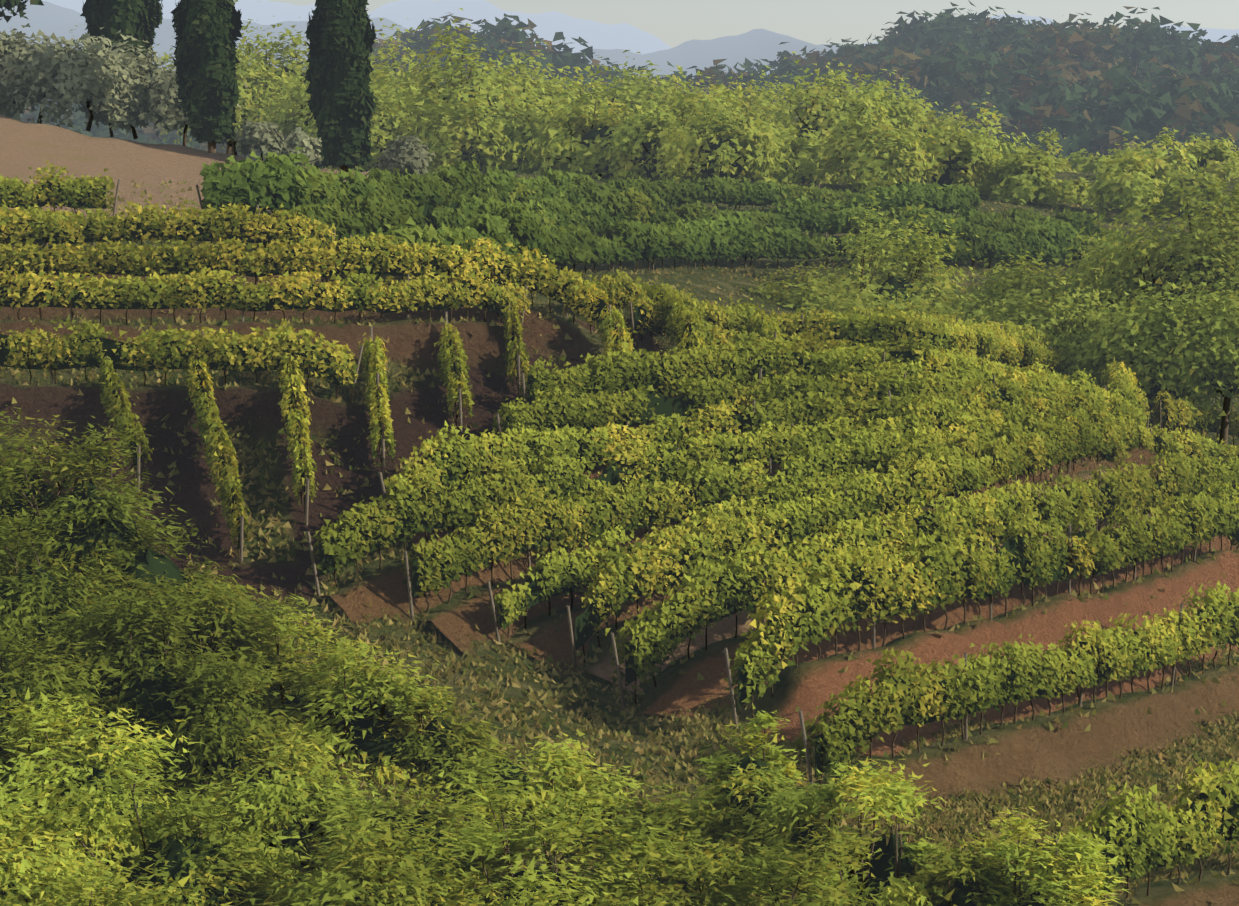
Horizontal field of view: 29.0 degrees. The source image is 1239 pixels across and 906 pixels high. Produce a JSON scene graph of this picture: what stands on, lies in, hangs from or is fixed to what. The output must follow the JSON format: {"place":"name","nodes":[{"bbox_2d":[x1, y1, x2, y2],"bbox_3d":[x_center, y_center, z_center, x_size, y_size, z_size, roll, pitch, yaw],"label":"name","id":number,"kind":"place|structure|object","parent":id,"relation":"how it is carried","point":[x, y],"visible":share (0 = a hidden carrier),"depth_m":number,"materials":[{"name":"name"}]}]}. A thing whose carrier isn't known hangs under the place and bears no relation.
{"place":"outdoors","nodes":[
{"label":"outdoors","id":0,"kind":"place"},
{"bbox_2d":[0,0,843,81],"bbox_3d":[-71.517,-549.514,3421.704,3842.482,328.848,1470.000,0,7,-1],"label":"mountain","id":1,"kind":"structure","parent":0,"point":[48,18],"depth_m":3778.03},
{"bbox_2d":[0,115,1238,905],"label":"terrain","id":2,"kind":"structure","parent":0,"point":[36,145],"depth_m":86.99,"materials":[{"name":"brown soil"}]},
{"bbox_2d":[14,60,262,160],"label":"olive tree","id":3,"kind":"object","parent":2,"relation":"on","point":[89,125],"visible":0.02,"depth_m":151.41,"materials":[{"name":"brown plant"}]},
{"bbox_2d":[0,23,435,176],"bbox_3d":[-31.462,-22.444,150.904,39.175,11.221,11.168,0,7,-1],"label":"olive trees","id":4,"kind":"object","parent":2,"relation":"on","point":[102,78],"visible":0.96,"depth_m":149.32,"materials":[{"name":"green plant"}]},
{"bbox_2d":[80,0,377,167],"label":"cypress trees","id":5,"kind":"object","parent":2,"relation":"on","point":[341,35],"visible":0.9,"depth_m":141.81,"materials":[{"name":"green plant"}]},
{"bbox_2d":[208,140,347,172],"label":"cypress","id":6,"kind":"object","parent":2,"relation":"on","point":[212,147],"visible":0.12,"depth_m":142.96,"materials":[{"name":"brown plant"}]},
{"bbox_2d":[0,405,1135,905],"bbox_3d":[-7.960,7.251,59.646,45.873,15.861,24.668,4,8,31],"label":"foreground bushes","id":7,"kind":"object","parent":2,"relation":"on","point":[46,841],"visible":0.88,"depth_m":61.32,"materials":[{"name":"green plant"}]},
{"bbox_2d":[0,160,1238,905],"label":"vine","id":8,"kind":"object","parent":2,"relation":"on","point":[954,460],"depth_m":89.51,"materials":[{"name":"green plant"}]},
{"bbox_2d":[0,253,1238,905],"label":"bare soil strip","id":9,"kind":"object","parent":2,"relation":"on","point":[1034,749],"visible":0.31,"depth_m":82.98,"materials":[{"name":"brown soil"}]},
{"bbox_2d":[0,66,1238,905],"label":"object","id":10,"kind":"object","parent":2,"relation":"on","point":[585,630],"visible":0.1,"depth_m":85.06,"materials":[{"name":"green plant"}]},
{"bbox_2d":[0,175,1238,905],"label":"grass tufts","id":11,"kind":"object","parent":2,"relation":"on","point":[1054,813],"visible":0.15,"depth_m":76.21,"materials":[{"name":"green plant"}]},
{"bbox_2d":[43,179,1199,902],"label":"vineyard posts","id":12,"kind":"object","parent":2,"relation":"on","point":[519,375],"visible":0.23,"depth_m":84.08,"materials":[{"name":"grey wood"}]},
{"bbox_2d":[196,183,1128,282],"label":"vineyard posts","id":13,"kind":"object","parent":2,"relation":"on","point":[200,200],"visible":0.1,"depth_m":145.73,"materials":[{"name":"brown wood"}]},
{"bbox_2d":[199,147,1136,281],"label":"vine","id":14,"kind":"object","parent":2,"relation":"on","point":[385,202],"depth_m":148.97,"materials":[{"name":"green plant"}]},
{"bbox_2d":[136,0,1238,445],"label":"broad leaves","id":15,"kind":"object","parent":2,"relation":"on","point":[768,140],"visible":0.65,"depth_m":204.04,"materials":[{"name":"green plant"}]},
{"bbox_2d":[41,0,1238,53],"bbox_3d":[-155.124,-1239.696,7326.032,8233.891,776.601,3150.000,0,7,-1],"label":"mountain","id":16,"kind":"structure","parent":0,"point":[625,36],"depth_m":7994.28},
{"bbox_2d":[268,0,1238,47],"label":"sky","id":17,"kind":"structure","parent":0,"point":[675,22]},
{"bbox_2d":[420,58,1205,165],"bbox_3d":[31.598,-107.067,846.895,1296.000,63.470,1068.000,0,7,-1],"label":"trunks","id":18,"kind":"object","parent":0,"point":[1145,146],"depth_m":572.98,"materials":[{"name":"brown wood"}]},
{"bbox_2d":[0,0,1238,172],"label":"leaves","id":19,"kind":"object","parent":18,"relation":"on","point":[1187,87],"visible":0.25,"depth_m":608.99,"materials":[{"name":"green plant"}]}
]}

